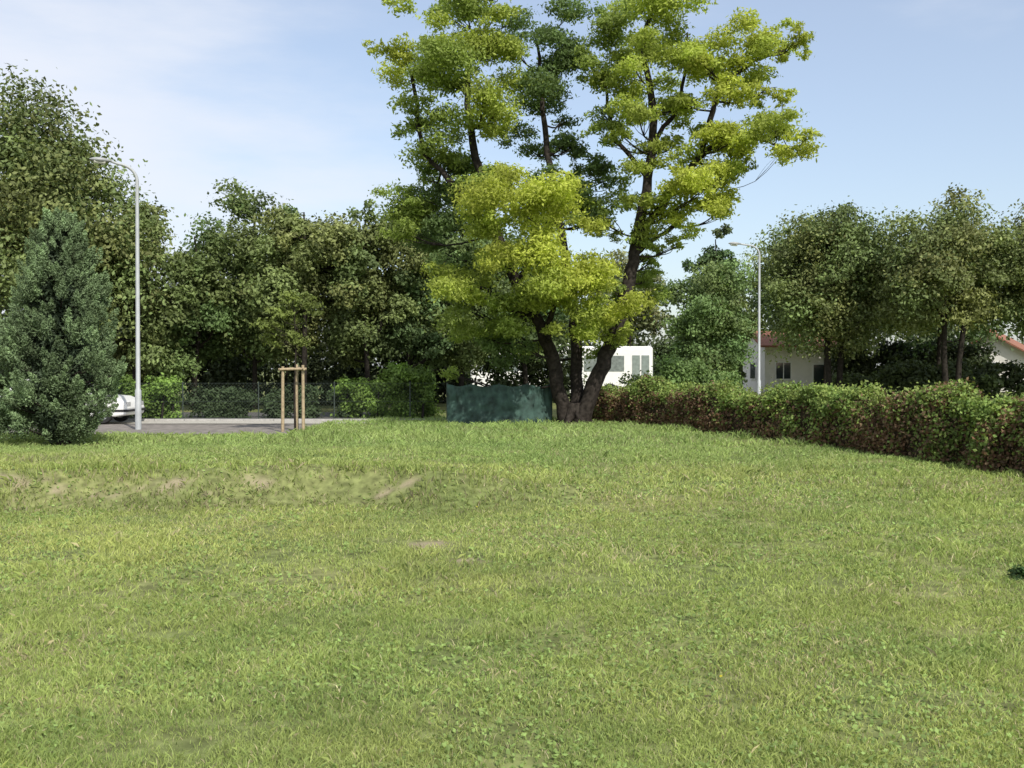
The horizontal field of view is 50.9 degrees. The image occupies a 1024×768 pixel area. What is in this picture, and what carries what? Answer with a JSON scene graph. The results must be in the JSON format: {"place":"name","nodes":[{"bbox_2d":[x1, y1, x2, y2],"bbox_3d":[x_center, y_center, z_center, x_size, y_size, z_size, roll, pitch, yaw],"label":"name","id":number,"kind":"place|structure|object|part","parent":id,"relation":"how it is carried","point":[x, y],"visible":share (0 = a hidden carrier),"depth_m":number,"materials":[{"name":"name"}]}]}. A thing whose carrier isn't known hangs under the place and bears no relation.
{"place":"outdoors","nodes":[
{"label":"outdoors","id":0,"kind":"place"},
{"bbox_2d":[90,412,369,418],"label":"road","id":1,"kind":"structure","parent":0,"point":[254,415],"depth_m":38.80,"materials":[{"name":"grey asphalt"}]},
{"bbox_2d":[0,371,1023,767],"bbox_3d":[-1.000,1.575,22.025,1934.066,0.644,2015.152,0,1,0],"label":"ground","id":2,"kind":"structure","parent":0,"point":[358,489],"depth_m":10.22,"materials":[{"name":"green plant"}]},
{"bbox_2d":[0,206,127,445],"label":"cypress tree","id":3,"kind":"object","parent":2,"relation":"on","point":[61,295],"visible":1,"depth_m":23.72,"materials":[{"name":"green plant"}]},
{"bbox_2d":[0,59,188,352],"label":"broadleaf tree","id":4,"kind":"object","parent":2,"relation":"on","point":[46,171],"visible":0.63,"depth_m":40.60,"materials":[{"name":"green plant"}]},
{"bbox_2d":[89,157,141,429],"bbox_3d":[-11.379,-2.513,30.878,1.386,7.901,0.250,0,1,-29],"label":"street lamp","id":5,"kind":"object","parent":2,"relation":"on","point":[138,412],"visible":0.96,"depth_m":31.12,"materials":[{"name":"metal"}]},
{"bbox_2d":[91,372,185,418],"bbox_3d":[-13.884,0.636,38.324,4.774,2.165,2.229,0,1,0],"label":"garden hedge","id":6,"kind":"object","parent":2,"relation":"on","point":[160,410],"visible":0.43,"depth_m":37.86,"materials":[{"name":"green plant"}]},
{"bbox_2d":[85,198,202,388],"bbox_3d":[-15.795,-3.175,44.172,6.186,9.007,5.350,0,1,0],"label":"broadleaf tree","id":7,"kind":"object","parent":2,"relation":"on","point":[149,357],"visible":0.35,"depth_m":43.59,"materials":[{"name":"green plant"}]},
{"bbox_2d":[6,424,318,433],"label":"gravel lane","id":8,"kind":"structure","parent":2,"relation":"on","point":[199,428],"depth_m":31.75,"materials":[{"name":"grey gravel"}]},
{"bbox_2d":[134,226,249,409],"bbox_3d":[-13.130,-2.775,46.045,5.054,8.159,6.299,0,1,0],"label":"broadleaf tree","id":9,"kind":"object","parent":2,"relation":"on","point":[212,297],"visible":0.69,"depth_m":44.85,"materials":[{"name":"green plant"}]},
{"bbox_2d":[29,421,375,423],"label":"gravel verge","id":10,"kind":"structure","parent":2,"relation":"on","point":[212,422],"depth_m":35.12,"materials":[{"name":"grey gravel"}]},
{"bbox_2d":[10,385,145,423],"bbox_3d":[-14.300,0.540,34.911,4.260,1.430,1.734,0,1,0],"label":"parked car","id":11,"kind":"object","parent":10,"relation":"on","point":[125,410],"visible":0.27,"depth_m":34.22,"materials":[{"name":"white paint"}]},
{"bbox_2d":[172,176,324,408],"bbox_3d":[-10.932,-3.835,46.793,6.565,10.234,6.702,1,1,44],"label":"broadleaf tree","id":12,"kind":"object","parent":2,"relation":"on","point":[243,209],"visible":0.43,"depth_m":45.91,"materials":[{"name":"green plant"}]},
{"bbox_2d":[180,383,354,417],"bbox_3d":[-8.768,0.834,38.877,6.454,1.778,1.924,0,1,0],"label":"ivy hedge","id":13,"kind":"object","parent":2,"relation":"on","point":[226,409],"visible":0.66,"depth_m":38.66,"materials":[{"name":"green plant"}]},
{"bbox_2d":[111,419,445,420],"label":"kerb","id":14,"kind":"structure","parent":2,"relation":"on","point":[242,419],"depth_m":36.09,"materials":[{"name":"concrete"}]},
{"bbox_2d":[128,382,444,418],"bbox_3d":[-9.411,0.672,36.907,14.222,1.500,0.056,0,1,0],"label":"chain link fence","id":15,"kind":"object","parent":2,"relation":"on","point":[409,401],"visible":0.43,"depth_m":36.88,"materials":[{"name":"metal"}]},
{"bbox_2d":[249,290,326,429],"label":"sapling tree","id":16,"kind":"object","parent":2,"relation":"on","point":[289,317],"visible":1,"depth_m":30.05,"materials":[{"name":"green plant"}]},
{"bbox_2d":[278,364,306,431],"bbox_3d":[-6.130,0.447,30.239,0.781,2.000,0.606,0,1,0],"label":"tree stake frame","id":17,"kind":"object","parent":2,"relation":"on","point":[282,369],"visible":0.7,"depth_m":30.06,"materials":[{"name":"brown wood"}]},
{"bbox_2d":[0,283,589,405],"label":"shrub thicket","id":18,"kind":"object","parent":2,"relation":"on","point":[228,371],"visible":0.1,"depth_m":53.04,"materials":[{"name":"green plant"}]},
{"bbox_2d":[228,203,367,385],"bbox_3d":[-8.806,-3.157,45.017,5.915,8.907,6.365,0,1,0],"label":"broadleaf tree","id":19,"kind":"object","parent":2,"relation":"on","point":[298,271],"visible":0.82,"depth_m":44.10,"materials":[{"name":"green plant"}]},
{"bbox_2d":[313,199,440,408],"bbox_3d":[-5.991,-3.268,45.794,6.978,9.132,6.018,0,1,0],"label":"broadleaf tree","id":20,"kind":"object","parent":2,"relation":"on","point":[342,347],"visible":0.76,"depth_m":45.06,"materials":[{"name":"green plant"}]},
{"bbox_2d":[330,360,444,417],"bbox_3d":[-4.538,0.371,38.413,4.218,2.467,2.151,0,1,7],"label":"shrub","id":21,"kind":"object","parent":2,"relation":"on","point":[396,374],"visible":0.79,"depth_m":38.09,"materials":[{"name":"green plant"}]},
{"bbox_2d":[350,203,483,408],"bbox_3d":[-4.172,-3.392,46.892,5.493,9.318,5.776,0,1,29],"label":"broadleaf tree","id":22,"kind":"object","parent":2,"relation":"on","point":[421,346],"visible":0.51,"depth_m":46.12,"materials":[{"name":"green plant"}]},
{"bbox_2d":[411,205,528,385],"bbox_3d":[-1.971,-3.632,47.973,6.499,9.624,5.812,-1,1,-41],"label":"broadleaf tree","id":23,"kind":"object","parent":2,"relation":"on","point":[465,353],"visible":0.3,"depth_m":46.62,"materials":[{"name":"green plant"}]},
{"bbox_2d":[446,383,551,423],"bbox_3d":[-0.400,0.719,33.623,3.360,1.500,0.961,0,1,0],"label":"shade cloth fence","id":24,"kind":"object","parent":2,"relation":"on","point":[469,403],"visible":0.81,"depth_m":33.40,"materials":[{"name":"fabric"}]},
{"bbox_2d":[10,271,1023,385],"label":"distant trees","id":25,"kind":"object","parent":2,"relation":"on","point":[639,342],"visible":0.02,"depth_m":113.84,"materials":[{"name":"green plant"}]},
{"bbox_2d":[473,232,593,384],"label":"broadleaf tree","id":26,"kind":"object","parent":2,"relation":"on","point":[562,318],"visible":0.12,"depth_m":48.14,"materials":[{"name":"green plant"}]},
{"bbox_2d":[471,343,652,392],"bbox_3d":[3.000,-0.789,65.996,11.030,3.390,2.604,0,1,0],"label":"city bus","id":27,"kind":"object","parent":2,"relation":"on","point":[634,359],"visible":0.07,"depth_m":64.73,"materials":[{"name":"white paint"}]},
{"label":"windows","id":28,"kind":"part","parent":27,"relation":"part of","materials":[{"name":"grey glass"}]},
{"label":"doors","id":29,"kind":"part","parent":27,"relation":"part of","materials":[{"name":"grey glass"}]},
{"bbox_2d":[361,0,826,422],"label":"locust tree","id":30,"kind":"object","parent":2,"relation":"on","point":[480,190],"visible":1,"depth_m":32.49,"materials":[{"name":"green plant"}]},
{"bbox_2d":[578,245,671,345],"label":"broadleaf tree","id":31,"kind":"object","parent":2,"relation":"on","point":[641,324],"visible":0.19,"depth_m":75.48,"materials":[{"name":"green plant"}]},
{"bbox_2d":[617,352,746,390],"bbox_3d":[6.236,0.317,39.395,6.694,2.948,2.573,-1,1,-37],"label":"flowering shrub","id":32,"kind":"object","parent":2,"relation":"on","point":[686,370],"visible":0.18,"depth_m":39.07,"materials":[{"name":"green plant"}]},
{"bbox_2d":[653,338,747,388],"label":"shrub thicket","id":33,"kind":"object","parent":2,"relation":"on","point":[663,348],"visible":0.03,"depth_m":75.45,"materials":[{"name":"green plant"}]},
{"bbox_2d":[653,257,765,381],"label":"broadleaf tree","id":34,"kind":"object","parent":2,"relation":"on","point":[707,315],"visible":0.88,"depth_m":52.96,"materials":[{"name":"green plant"}]},
{"bbox_2d":[681,223,749,318],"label":"broadleaf tree","id":35,"kind":"object","parent":2,"relation":"on","point":[712,254],"visible":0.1,"depth_m":85.81,"materials":[{"name":"green plant"}]},
{"bbox_2d":[671,274,771,345],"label":"broadleaf tree","id":36,"kind":"object","parent":2,"relation":"on","point":[748,334],"visible":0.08,"depth_m":69.31,"materials":[{"name":"green plant"}]},
{"bbox_2d":[728,242,760,394],"bbox_3d":[10.893,-2.765,50.359,1.611,7.751,0.250,0,1,-9],"label":"street lamp","id":37,"kind":"object","parent":2,"relation":"on","point":[758,380],"visible":0.9,"depth_m":50.41,"materials":[{"name":"metal"}]},
{"bbox_2d":[743,338,836,392],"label":"walls","id":38,"kind":"structure","parent":2,"relation":"on","point":[801,369],"depth_m":77.52,"materials":[{"name":"white paint"}]},
{"bbox_2d":[750,361,823,384],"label":"window frames","id":39,"kind":"structure","parent":38,"relation":"attached to","point":[783,362],"depth_m":77.38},
{"bbox_2d":[750,363,823,384],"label":"window panes","id":40,"kind":"object","parent":39,"relation":"in","point":[818,373],"visible":0.64,"depth_m":77.52,"materials":[{"name":"black glass"}]},
{"bbox_2d":[742,331,836,346],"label":"roof","id":41,"kind":"structure","parent":38,"relation":"on","point":[765,343],"depth_m":77.72,"materials":[{"name":"ceramic"}]},
{"bbox_2d":[592,373,1023,473],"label":"vine hedge","id":42,"kind":"object","parent":2,"relation":"on","point":[962,422],"visible":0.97,"depth_m":23.32,"materials":[{"name":"green plant"}]},
{"bbox_2d":[728,195,906,388],"bbox_3d":[17.616,-4.623,60.328,10.002,11.342,8.556,0,1,28],"label":"broadleaf tree","id":43,"kind":"object","parent":2,"relation":"on","point":[830,297],"visible":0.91,"depth_m":58.75,"materials":[{"name":"green plant"}]},
{"bbox_2d":[742,230,892,383],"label":"broadleaf tree","id":44,"kind":"object","parent":2,"relation":"on","point":[788,349],"visible":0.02,"depth_m":71.64,"materials":[{"name":"green plant"}]},
{"bbox_2d":[821,335,1000,386],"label":"shrub thicket","id":45,"kind":"object","parent":2,"relation":"on","point":[890,351],"visible":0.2,"depth_m":75.49,"materials":[{"name":"green plant"}]},
{"bbox_2d":[825,357,1023,397],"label":"shrub thicket","id":46,"kind":"object","parent":2,"relation":"on","point":[988,379],"visible":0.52,"depth_m":63.15,"materials":[{"name":"green plant"}]},
{"bbox_2d":[860,182,1023,383],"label":"broadleaf tree","id":47,"kind":"object","parent":2,"relation":"on","point":[931,277],"visible":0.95,"depth_m":54.71,"materials":[{"name":"green plant"}]},
{"bbox_2d":[866,212,1023,367],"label":"broadleaf tree","id":48,"kind":"object","parent":2,"relation":"on","point":[967,338],"visible":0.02,"depth_m":72.87,"materials":[{"name":"green plant"}]},
{"bbox_2d":[959,199,1023,337],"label":"broadleaf tree","id":49,"kind":"object","parent":2,"relation":"on","point":[1017,288],"visible":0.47,"depth_m":55.33,"materials":[{"name":"green plant"}]},
{"bbox_2d":[980,335,1023,391],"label":"walls","id":50,"kind":"structure","parent":2,"relation":"on","point":[1007,352],"depth_m":78.91,"materials":[{"name":"white paint"}]},
{"bbox_2d":[971,333,1023,351],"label":"roof","id":51,"kind":"structure","parent":50,"relation":"on","point":[1017,344],"depth_m":79.78,"materials":[{"name":"ceramic"}]},
{"bbox_2d":[1007,561,1023,580],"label":"weed clump","id":52,"kind":"object","parent":2,"relation":"on","point":[1018,572],"visible":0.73,"depth_m":10.86,"materials":[{"name":"green plant"}]},
{"bbox_2d":[0,0,1023,369],"label":"sky","id":53,"kind":"structure","parent":0,"point":[909,100],"materials":[{"name":"blue"}]}
]}

